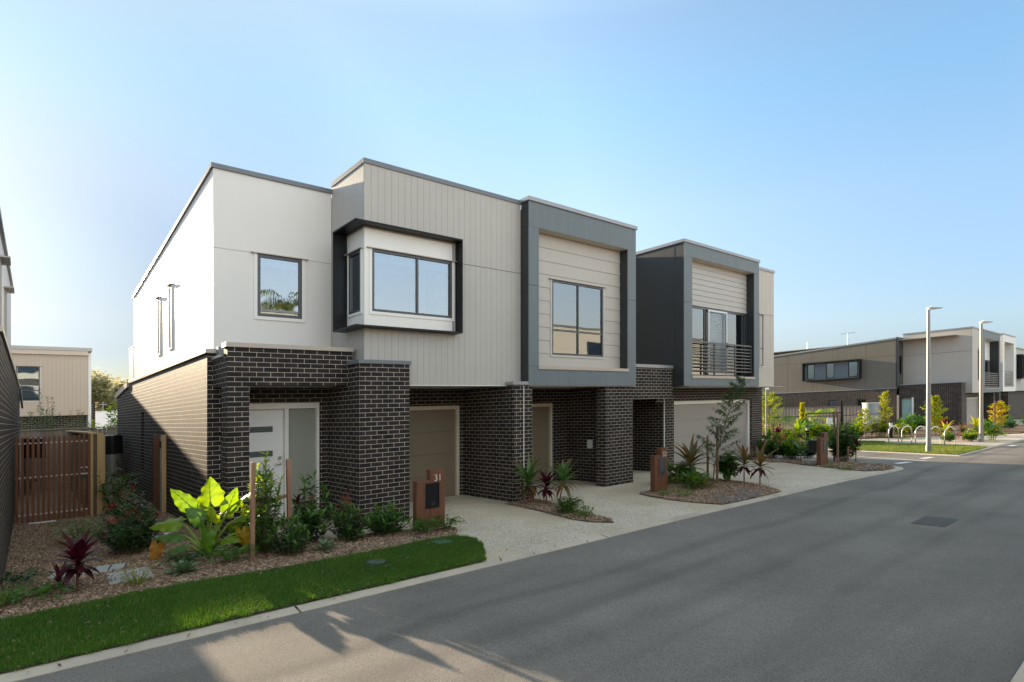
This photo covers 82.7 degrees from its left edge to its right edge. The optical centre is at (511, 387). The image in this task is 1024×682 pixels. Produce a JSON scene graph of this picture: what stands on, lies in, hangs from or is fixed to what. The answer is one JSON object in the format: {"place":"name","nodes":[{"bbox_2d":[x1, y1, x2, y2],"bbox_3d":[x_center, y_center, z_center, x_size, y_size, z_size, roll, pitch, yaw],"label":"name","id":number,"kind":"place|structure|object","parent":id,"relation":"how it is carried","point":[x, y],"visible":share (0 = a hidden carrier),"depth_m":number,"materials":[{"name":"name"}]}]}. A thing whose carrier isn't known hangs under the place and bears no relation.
{"place":"outdoors","nodes":[
{"label":"outdoors","id":0,"kind":"place"},
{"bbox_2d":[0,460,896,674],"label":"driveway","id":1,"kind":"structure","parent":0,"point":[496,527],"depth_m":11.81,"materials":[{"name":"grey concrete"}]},
{"bbox_2d":[505,498,613,522],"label":"wood mulch","id":2,"kind":"object","parent":1,"relation":"on","point":[540,504],"visible":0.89,"depth_m":12.01,"materials":[{"name":"brown wood"}]},
{"bbox_2d":[507,454,546,502],"bbox_3d":[0.399,2.055,12.908,1.174,1.180,1.105,0,0,7],"label":"cordyline","id":3,"kind":"object","parent":2,"relation":"on","point":[527,476],"visible":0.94,"depth_m":12.90,"materials":[{"name":"green plant"}]},
{"bbox_2d":[534,470,559,503],"bbox_3d":[0.746,2.193,12.802,0.718,0.868,0.826,0,0,-40],"label":"cordyline","id":4,"kind":"object","parent":2,"relation":"on","point":[545,491],"visible":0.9,"depth_m":12.75,"materials":[{"name":"red plant"}]},
{"bbox_2d":[543,458,585,506],"bbox_3d":[1.115,2.036,12.555,0.940,1.145,1.015,0,0,-40],"label":"cordyline","id":5,"kind":"object","parent":2,"relation":"on","point":[562,472],"visible":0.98,"depth_m":12.49,"materials":[{"name":"green plant"}]},
{"bbox_2d":[549,493,585,513],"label":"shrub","id":6,"kind":"object","parent":2,"relation":"on","point":[570,501],"visible":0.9,"depth_m":11.58,"materials":[{"name":"green plant"}]},
{"bbox_2d":[639,477,781,503],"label":"wood mulch","id":7,"kind":"object","parent":1,"relation":"on","point":[726,487],"visible":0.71,"depth_m":13.73,"materials":[{"name":"brown wood"}]},
{"bbox_2d":[650,447,667,491],"bbox_3d":[3.581,2.023,14.137,0.520,1.131,0.146,0,0,-40],"label":"mailbox","id":8,"kind":"object","parent":7,"relation":"on","point":[659,468],"visible":0.95,"depth_m":14.05,"materials":[{"name":"brown wood"}]},
{"bbox_2d":[649,461,689,483],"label":"ginger clump","id":9,"kind":"object","parent":7,"relation":"on","point":[676,469],"visible":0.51,"depth_m":15.32,"materials":[{"name":"green plant"}]},
{"bbox_2d":[668,433,710,483],"bbox_3d":[4.728,1.899,15.311,1.210,1.391,1.262,0,0,4],"label":"cordyline","id":10,"kind":"object","parent":7,"relation":"on","point":[689,457],"visible":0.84,"depth_m":15.25,"materials":[{"name":"brown plant"}]},
{"bbox_2d":[670,470,725,490],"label":"ginger clump","id":11,"kind":"object","parent":7,"relation":"on","point":[694,479],"visible":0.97,"depth_m":14.31,"materials":[{"name":"green plant"}]},
{"bbox_2d":[690,375,749,483],"bbox_3d":[5.321,1.097,14.961,1.352,2.835,1.337,0,0,-40],"label":"young tree","id":12,"kind":"object","parent":7,"relation":"on","point":[728,403],"visible":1,"depth_m":14.89,"materials":[{"name":"green plant"}]},
{"bbox_2d":[711,449,742,480],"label":"ginger clump","id":13,"kind":"object","parent":7,"relation":"on","point":[724,469],"visible":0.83,"depth_m":15.50,"materials":[{"name":"green plant"}]},
{"bbox_2d":[727,445,756,482],"bbox_3d":[5.979,1.987,15.113,0.983,1.113,0.894,0,0,9],"label":"cordyline","id":14,"kind":"object","parent":7,"relation":"on","point":[743,454],"visible":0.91,"depth_m":15.10,"materials":[{"name":"brown plant"}]},
{"bbox_2d":[741,441,777,484],"bbox_3d":[6.348,1.942,14.778,0.859,1.159,1.006,0,0,-40],"label":"cordyline","id":15,"kind":"object","parent":7,"relation":"on","point":[761,458],"visible":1,"depth_m":14.79,"materials":[{"name":"brown plant"}]},
{"bbox_2d":[748,456,894,470],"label":"wood mulch","id":16,"kind":"object","parent":1,"relation":"on","point":[881,466],"visible":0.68,"depth_m":18.49,"materials":[{"name":"brown wood"}]},
{"bbox_2d":[755,429,784,457],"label":"shrub","id":17,"kind":"object","parent":16,"relation":"on","point":[770,446],"visible":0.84,"depth_m":21.72,"materials":[{"name":"green plant"}]},
{"bbox_2d":[779,432,804,458],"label":"shrub","id":18,"kind":"object","parent":16,"relation":"on","point":[792,453],"visible":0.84,"depth_m":21.17,"materials":[{"name":"green plant"}]},
{"bbox_2d":[809,432,827,465],"bbox_3d":[9.912,1.998,18.853,0.560,1.116,0.436,0,0,-40],"label":"mailbox","id":19,"kind":"object","parent":16,"relation":"on","point":[819,446],"visible":0.83,"depth_m":18.70,"materials":[{"name":"brown wood"}]},
{"bbox_2d":[828,420,862,461],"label":"shrub","id":20,"kind":"object","parent":16,"relation":"on","point":[844,443],"visible":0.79,"depth_m":19.57,"materials":[{"name":"green plant"}]},
{"bbox_2d":[0,0,1023,383],"label":"sky","id":21,"kind":"structure","parent":0,"point":[869,154],"materials":[{"name":"blue"}]},
{"bbox_2d":[15,440,1023,681],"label":"road","id":22,"kind":"structure","parent":0,"point":[861,580],"depth_m":6.07,"materials":[{"name":"grey asphalt"}]},
{"bbox_2d":[911,516,957,526],"bbox_3d":[7.223,2.276,9.940,0.865,0.034,0.480,0,0,-40],"label":"drain grate","id":23,"kind":"object","parent":22,"relation":"on","point":[935,521],"visible":1,"depth_m":9.92,"materials":[{"name":"grey metal"}]},
{"bbox_2d":[96,395,1023,608],"bbox_3d":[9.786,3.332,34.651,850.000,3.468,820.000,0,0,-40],"label":"ground","id":24,"kind":"structure","parent":0,"point":[1017,418],"depth_m":52.14,"materials":[{"name":"soil"}]},
{"bbox_2d":[0,209,22,592],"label":"townhouse","id":25,"kind":"structure","parent":24,"relation":"on","point":[11,399],"depth_m":9.29,"materials":[{"name":"brick"}]},
{"bbox_2d":[0,255,10,325],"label":"window","id":26,"kind":"structure","parent":25,"relation":"in","point":[4,260],"depth_m":8.19,"materials":[{"name":"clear glass"}]},
{"bbox_2d":[28,388,60,435],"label":"conifer shrub","id":27,"kind":"object","parent":24,"relation":"on","point":[45,420],"visible":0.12,"depth_m":21.63,"materials":[{"name":"green plant"}]},
{"bbox_2d":[11,345,94,434],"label":"townhouse","id":28,"kind":"structure","parent":24,"relation":"on","point":[61,376],"depth_m":27.14,"materials":[{"name":"metal"}]},
{"bbox_2d":[14,365,41,401],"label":"window","id":29,"kind":"structure","parent":28,"relation":"in","point":[29,377],"depth_m":26.61,"materials":[{"name":"glass"}]},
{"bbox_2d":[20,426,116,488],"bbox_3d":[-15.634,2.513,20.383,3.250,2.198,0.100,0,0,-40],"label":"paling fence","id":30,"kind":"object","parent":24,"relation":"on","point":[50,433],"visible":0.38,"depth_m":20.21,"materials":[{"name":"brown wood"}]},
{"bbox_2d":[65,430,96,509],"bbox_3d":[-12.511,2.256,16.758,0.160,2.474,8.950,0,0,-40],"label":"paling fence","id":31,"kind":"object","parent":24,"relation":"on","point":[71,433],"visible":0.46,"depth_m":16.25,"materials":[{"name":"brown wood"}]},
{"bbox_2d":[2,485,195,587],"bbox_3d":[-10.296,2.981,13.950,3.000,0.852,16.700,0,0,-40],"label":"gravel bed","id":32,"kind":"object","parent":24,"relation":"on","point":[51,501],"visible":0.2,"depth_m":15.82,"materials":[{"name":"brown gravel"}]},
{"bbox_2d":[1,567,54,584],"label":"leafy groundcover","id":33,"kind":"object","parent":32,"relation":"on","point":[22,576],"visible":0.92,"depth_m":7.47,"materials":[{"name":"green plant"}]},
{"bbox_2d":[24,437,45,495],"bbox_3d":[-14.615,2.416,17.774,0.600,1.796,0.682,0,0,-40],"label":"water tank","id":34,"kind":"object","parent":32,"relation":"on","point":[30,467],"visible":0.39,"depth_m":17.59,"materials":[{"name":"metal"}]},
{"bbox_2d":[47,516,114,544],"bbox_3d":[-7.544,2.514,10.200,1.044,0.487,1.077,0,0,29],"label":"groundcover","id":35,"kind":"object","parent":32,"relation":"on","point":[77,531],"visible":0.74,"depth_m":10.13,"materials":[{"name":"green plant"}]},
{"bbox_2d":[48,562,129,578],"bbox_3d":[-6.003,2.614,8.268,0.908,0.090,0.437,0,0,-23],"label":"stepping stone","id":36,"kind":"object","parent":32,"relation":"on","point":[106,567],"visible":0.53,"depth_m":8.33,"materials":[{"name":"grey stone"}]},
{"bbox_2d":[90,433,104,515],"bbox_3d":[-9.507,2.035,13.346,0.275,2.006,0.120,0,0,-40],"label":"timber post","id":37,"kind":"object","parent":32,"relation":"on","point":[97,456],"visible":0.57,"depth_m":13.31,"materials":[{"name":"brown wood"}]},
{"bbox_2d":[15,434,89,523],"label":"slat gate","id":38,"kind":"structure","parent":37,"relation":"attached to","point":[54,475],"depth_m":12.82,"materials":[{"name":"brown wood"}]},
{"bbox_2d":[2,502,199,591],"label":"pebbles","id":39,"kind":"object","parent":32,"relation":"on","point":[27,534],"visible":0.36,"depth_m":9.89,"materials":[{"name":"gravel"}]},
{"bbox_2d":[105,434,122,490],"bbox_3d":[-12.753,2.385,18.562,0.600,1.796,0.682,0,0,-40],"label":"water tank","id":40,"kind":"object","parent":32,"relation":"on","point":[114,452],"visible":0.61,"depth_m":18.38,"materials":[{"name":"metal"}]},
{"bbox_2d":[92,467,145,512],"bbox_3d":[-9.101,2.377,13.536,1.158,1.114,1.290,0,0,-40],"label":"shrub","id":41,"kind":"object","parent":32,"relation":"on","point":[116,489],"visible":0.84,"depth_m":13.38,"materials":[{"name":"green plant"}]},
{"bbox_2d":[90,504,159,554],"bbox_3d":[-6.102,2.249,9.262,0.999,0.855,0.977,0,0,-40],"label":"shrub","id":42,"kind":"object","parent":32,"relation":"on","point":[137,537],"visible":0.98,"depth_m":9.16,"materials":[{"name":"green plant"}]},
{"bbox_2d":[99,482,162,530],"bbox_3d":[-7.048,2.236,10.729,0.997,1.053,0.853,0,0,-17],"label":"shrub","id":43,"kind":"object","parent":32,"relation":"on","point":[132,504],"visible":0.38,"depth_m":10.73,"materials":[{"name":"green plant"}]},
{"bbox_2d":[153,435,160,510],"bbox_3d":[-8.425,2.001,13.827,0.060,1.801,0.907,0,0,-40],"label":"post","id":44,"kind":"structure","parent":32,"relation":"on","point":[157,471],"depth_m":13.73,"materials":[{"name":"wood"}]},
{"bbox_2d":[161,435,165,512],"bbox_3d":[-8.034,2.039,13.419,0.090,1.904,0.090,0,0,-40],"label":"timber post","id":45,"kind":"object","parent":32,"relation":"on","point":[163,472],"visible":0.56,"depth_m":13.39,"materials":[{"name":"brown wood"}]},
{"bbox_2d":[91,367,119,410],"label":"tree","id":46,"kind":"object","parent":24,"relation":"on","point":[100,387],"visible":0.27,"depth_m":49.81,"materials":[{"name":"green plant"}]},
{"bbox_2d":[95,411,116,431],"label":"shed","id":47,"kind":"structure","parent":24,"relation":"on","point":[100,418],"depth_m":39.52,"materials":[{"name":"white"}]},
{"bbox_2d":[0,526,457,619],"bbox_3d":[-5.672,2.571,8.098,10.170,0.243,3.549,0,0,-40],"label":"wood mulch","id":48,"kind":"object","parent":24,"relation":"on","point":[349,547],"visible":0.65,"depth_m":8.19,"materials":[{"name":"brown wood"}]},
{"bbox_2d":[0,571,48,607],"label":"grass tuft","id":49,"kind":"object","parent":48,"relation":"on","point":[7,599],"visible":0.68,"depth_m":6.87,"materials":[{"name":"green plant"}]},
{"bbox_2d":[0,580,77,604],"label":"leafy groundcover","id":50,"kind":"object","parent":48,"relation":"on","point":[44,588],"visible":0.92,"depth_m":6.88,"materials":[{"name":"green plant"}]},
{"bbox_2d":[41,528,112,592],"bbox_3d":[-5.441,2.186,7.239,0.699,0.854,0.710,0,0,0],"label":"cordyline","id":51,"kind":"object","parent":48,"relation":"on","point":[76,554],"visible":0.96,"depth_m":7.19,"materials":[{"name":"red plant"}]},
{"bbox_2d":[107,567,153,585],"bbox_3d":[-5.204,2.572,7.916,0.529,0.096,0.710,0,0,-40],"label":"stepping stone","id":52,"kind":"object","parent":48,"relation":"on","point":[118,580],"visible":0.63,"depth_m":7.89,"materials":[{"name":"grey stone"}]},
{"bbox_2d":[96,553,173,589],"bbox_3d":[-4.851,2.383,7.497,0.952,0.519,0.948,0,0,-17],"label":"grass tuft","id":53,"kind":"object","parent":48,"relation":"on","point":[138,582],"visible":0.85,"depth_m":7.48,"materials":[{"name":"green plant"}]},
{"bbox_2d":[164,560,201,575],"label":"agave","id":54,"kind":"object","parent":48,"relation":"on","point":[184,566],"visible":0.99,"depth_m":7.92,"materials":[{"name":"green plant"}]},
{"bbox_2d":[155,547,213,565],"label":"fern","id":55,"kind":"object","parent":48,"relation":"on","point":[188,558],"visible":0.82,"depth_m":8.40,"materials":[{"name":"green plant"}]},
{"bbox_2d":[149,477,265,560],"bbox_3d":[-4.649,2.044,8.880,1.758,1.329,0.611,0,0,-4],"label":"elephant ear","id":56,"kind":"object","parent":48,"relation":"on","point":[197,512],"visible":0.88,"depth_m":8.84},
{"bbox_2d":[202,543,258,562],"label":"fern","id":57,"kind":"object","parent":48,"relation":"on","point":[240,550],"visible":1,"depth_m":8.37,"materials":[{"name":"green plant"}]},
{"bbox_2d":[224,503,258,549],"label":"shrub","id":58,"kind":"object","parent":48,"relation":"on","point":[231,527],"visible":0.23,"depth_m":9.09,"materials":[{"name":"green plant"}]},
{"bbox_2d":[249,462,255,558],"bbox_3d":[-3.858,1.886,8.648,0.082,1.562,0.072,0,0,-40],"label":"timber stake","id":59,"kind":"object","parent":48,"relation":"on","point":[252,500],"visible":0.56,"depth_m":8.62,"materials":[{"name":"brown wood"}]},
{"bbox_2d":[243,451,284,554],"bbox_3d":[-3.803,1.767,8.921,0.667,1.626,0.667,0,0,-40],"label":"young tree","id":60,"kind":"object","parent":48,"relation":"on","point":[263,517],"visible":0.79,"depth_m":8.88,"materials":[{"name":"green plant"}]},
{"bbox_2d":[262,512,313,555],"bbox_3d":[-3.348,2.213,8.832,0.726,0.711,0.762,0,0,32],"label":"shrub","id":61,"kind":"object","parent":48,"relation":"on","point":[292,539],"visible":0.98,"depth_m":8.73,"materials":[{"name":"green plant"}]},
{"bbox_2d":[286,459,291,527],"bbox_3d":[-3.612,1.918,9.425,0.092,1.543,0.062,0,0,-40],"label":"timber stake","id":62,"kind":"object","parent":48,"relation":"on","point":[288,487],"visible":0.56,"depth_m":9.40,"materials":[{"name":"brown wood"}]},
{"bbox_2d":[292,469,338,541],"bbox_3d":[-3.297,1.986,9.752,0.810,1.232,0.855,0,0,-24],"label":"shrub","id":63,"kind":"object","parent":48,"relation":"on","point":[313,523],"visible":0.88,"depth_m":9.73,"materials":[{"name":"green plant"}]},
{"bbox_2d":[325,499,368,541],"bbox_3d":[-2.671,2.199,9.715,0.738,0.758,0.666,0,0,24],"label":"shrub","id":64,"kind":"object","parent":48,"relation":"on","point":[349,529],"visible":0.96,"depth_m":9.64,"materials":[{"name":"green plant"}]},
{"bbox_2d":[360,501,413,535],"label":"shrub","id":65,"kind":"object","parent":48,"relation":"on","point":[383,524],"visible":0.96,"depth_m":9.97,"materials":[{"name":"green plant"}]},
{"bbox_2d":[405,517,443,532],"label":"fern","id":66,"kind":"object","parent":48,"relation":"on","point":[423,523],"visible":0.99,"depth_m":9.99,"materials":[{"name":"green plant"}]},
{"bbox_2d":[413,468,444,530],"bbox_3d":[-1.493,2.044,10.505,0.600,1.141,0.146,0,0,-40],"label":"mailbox","id":67,"kind":"object","parent":48,"relation":"on","point":[428,497],"visible":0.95,"depth_m":10.46,"materials":[{"name":"brown wood"}]},
{"bbox_2d":[0,534,486,671],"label":"lawn base","id":68,"kind":"object","parent":24,"relation":"on","point":[155,635],"visible":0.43,"depth_m":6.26,"materials":[{"name":"green plant"}]},
{"bbox_2d":[115,157,637,538],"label":"townhouse","id":69,"kind":"structure","parent":24,"relation":"on","point":[367,332],"depth_m":12.32,"materials":[{"name":"paint"}]},
{"bbox_2d":[165,283,172,350],"bbox_3d":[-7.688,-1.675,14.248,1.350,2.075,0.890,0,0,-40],"label":"window","id":70,"kind":"structure","parent":69,"relation":"in","point":[169,285],"depth_m":13.97,"materials":[{"name":"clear glass"}]},
{"bbox_2d":[251,251,307,322],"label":"window","id":71,"kind":"structure","parent":69,"relation":"in","point":[279,280],"depth_m":12.91,"materials":[{"name":"glass"}]},
{"bbox_2d":[249,403,318,516],"bbox_3d":[-4.630,1.422,11.405,1.690,2.247,0.140,0,0,-40],"label":"front door","id":72,"kind":"structure","parent":69,"relation":"in","point":[268,422],"depth_m":11.40,"materials":[{"name":"grey wood"}]},
{"bbox_2d":[344,246,362,317],"bbox_3d":[-3.094,-2.057,11.454,0.110,1.307,0.730,0,0,-40],"label":"window","id":73,"kind":"structure","parent":69,"relation":"in","point":[354,258],"depth_m":11.51,"materials":[{"name":"glass"}]},
{"bbox_2d":[367,246,456,321],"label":"window","id":74,"kind":"structure","parent":69,"relation":"in","point":[401,284],"depth_m":12.41,"materials":[{"name":"glass"}]},
{"bbox_2d":[410,405,460,502],"bbox_3d":[-2.268,1.584,13.886,2.440,2.285,0.180,0,0,-40],"label":"garage door","id":75,"kind":"structure","parent":69,"relation":"in","point":[434,430],"depth_m":14.27,"materials":[{"name":"brown metal"}]},
{"bbox_2d":[532,403,552,484],"bbox_3d":[0.229,1.584,15.996,2.420,2.285,0.180,0,0,-40],"label":"garage door","id":76,"kind":"structure","parent":69,"relation":"in","point":[541,413],"depth_m":16.57,"materials":[{"name":"brown metal"}]},
{"bbox_2d":[520,273,606,358],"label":"window","id":77,"kind":"structure","parent":69,"relation":"in","point":[577,310],"depth_m":14.97,"materials":[{"name":"glass"}]},
{"bbox_2d":[0,462,902,681],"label":"kerb","id":78,"kind":"structure","parent":24,"relation":"on","point":[95,657],"depth_m":6.67,"materials":[{"name":"concrete"}]},
{"bbox_2d":[633,238,782,470],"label":"townhouse","id":79,"kind":"structure","parent":24,"relation":"on","point":[704,325],"depth_m":18.84,"materials":[{"name":"metal"}]},
{"bbox_2d":[675,306,744,386],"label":"sliding door","id":80,"kind":"structure","parent":79,"relation":"in","point":[735,321],"depth_m":19.21,"materials":[{"name":"glass"}]},
{"bbox_2d":[674,399,749,467],"bbox_3d":[7.056,1.563,20.475,5.030,2.276,0.110,0,0,-40],"label":"garage door","id":81,"kind":"structure","parent":79,"relation":"in","point":[690,417],"depth_m":20.16,"materials":[{"name":"metal"}]},
{"bbox_2d":[707,309,727,374],"bbox_3d":[6.756,-1.476,19.072,1.160,2.102,0.063,0,0,-40],"label":"screen door","id":82,"kind":"structure","parent":79,"relation":"in","point":[708,310],"depth_m":19.08,"materials":[{"name":"glass"}]},
{"bbox_2d":[762,406,860,425],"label":"paling fence","id":83,"kind":"object","parent":24,"relation":"on","point":[850,410],"visible":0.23,"depth_m":47.59,"materials":[{"name":"black metal"}]},
{"bbox_2d":[762,326,1000,424],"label":"townhouse","id":84,"kind":"structure","parent":24,"relation":"on","point":[856,375],"depth_m":45.09,"materials":[{"name":"metal"}]},
{"bbox_2d":[902,397,913,418],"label":"side door","id":85,"kind":"structure","parent":84,"relation":"in","point":[907,403],"depth_m":44.25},
{"bbox_2d":[967,397,977,423],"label":"door","id":86,"kind":"structure","parent":84,"relation":"in","point":[972,402],"depth_m":44.51,"materials":[{"name":"metal"}]},
{"bbox_2d":[762,425,1023,442],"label":"garden bed","id":87,"kind":"object","parent":24,"relation":"on","point":[1015,429],"visible":0.2,"depth_m":33.77,"materials":[{"name":"brown soil"}]},
{"bbox_2d":[762,392,783,439],"bbox_3d":[13.498,1.525,30.535,1.656,2.651,1.714,0,0,-9],"label":"young tree","id":88,"kind":"object","parent":87,"relation":"on","point":[770,394],"visible":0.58,"depth_m":30.55,"materials":[{"name":"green plant"}]},
{"bbox_2d":[798,421,832,440],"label":"ginger clump","id":89,"kind":"object","parent":87,"relation":"on","point":[817,430],"visible":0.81,"depth_m":29.47,"materials":[{"name":"green plant"}]},
{"bbox_2d":[855,408,873,436],"bbox_3d":[18.841,1.881,31.117,0.946,1.628,0.921,0,0,-40],"label":"young tree","id":90,"kind":"object","parent":87,"relation":"on","point":[864,411],"visible":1,"depth_m":31.06,"materials":[{"name":"green plant"}]},
{"bbox_2d":[862,402,880,425],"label":"rain tank","id":91,"kind":"object","parent":87,"relation":"on","point":[871,407],"visible":0.61,"depth_m":44.40,"materials":[{"name":"white plastic"}]},
{"bbox_2d":[867,418,894,436],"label":"ginger clump","id":92,"kind":"object","parent":87,"relation":"on","point":[880,428],"visible":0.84,"depth_m":31.86,"materials":[{"name":"green plant"}]},
{"bbox_2d":[875,390,892,435],"bbox_3d":[20.528,1.395,32.079,0.749,2.560,1.080,0,0,-40],"label":"young tree","id":93,"kind":"object","parent":87,"relation":"on","point":[885,398],"visible":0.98,"depth_m":31.97,"materials":[{"name":"green plant"}]},
{"bbox_2d":[920,395,947,436],"bbox_3d":[22.292,1.464,30.715,1.039,2.202,1.311,0,0,-4],"label":"young tree","id":94,"kind":"object","parent":87,"relation":"on","point":[934,402],"visible":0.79,"depth_m":30.58,"materials":[{"name":"green plant"}]},
{"bbox_2d":[987,401,1010,424],"bbox_3d":[26.318,1.572,31.446,1.060,1.782,1.098,0,0,5],"label":"young tree","id":95,"kind":"object","parent":87,"relation":"on","point":[999,405],"visible":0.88,"depth_m":31.37,"materials":[{"name":"yellow plant"}]},
{"bbox_2d":[828,440,985,454],"bbox_3d":[16.633,2.554,25.105,5.306,0.349,7.459,0,0,-23],"label":"lawn base","id":96,"kind":"object","parent":24,"relation":"on","point":[916,451],"visible":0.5,"depth_m":22.83,"materials":[{"name":"green plant"}]},
{"bbox_2d":[925,306,942,451],"bbox_3d":[16.110,-0.292,22.214,0.696,5.679,0.200,0,0,-14],"label":"street lamp","id":97,"kind":"object","parent":96,"relation":"on","point":[928,446],"visible":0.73,"depth_m":22.10,"materials":[{"name":"white metal"}]},
{"bbox_2d":[800,433,1023,454],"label":"footpath","id":98,"kind":"structure","parent":24,"relation":"on","point":[1001,439],"depth_m":27.78,"materials":[{"name":"grey concrete"}]},
{"bbox_2d":[978,320,992,441],"bbox_3d":[21.523,-0.271,26.436,0.696,5.609,0.200,0,0,-14],"label":"street lamp","id":99,"kind":"object","parent":98,"relation":"on","point":[981,429],"visible":0.86,"depth_m":26.32,"materials":[{"name":"white metal"}]},
{"bbox_2d":[977,421,1008,440],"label":"ginger clump","id":100,"kind":"object","parent":98,"relation":"on","point":[991,431],"visible":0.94,"depth_m":26.59,"materials":[{"name":"green plant"}]},
{"bbox_2d":[896,333,1015,418],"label":"townhouse","id":101,"kind":"structure","parent":24,"relation":"on","point":[1007,363],"depth_m":50.05,"materials":[{"name":"paint"}]},
{"bbox_2d":[1004,347,1023,417],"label":"townhouse","id":102,"kind":"structure","parent":24,"relation":"on","point":[1017,402],"depth_m":54.76,"materials":[{"name":"white metal"}]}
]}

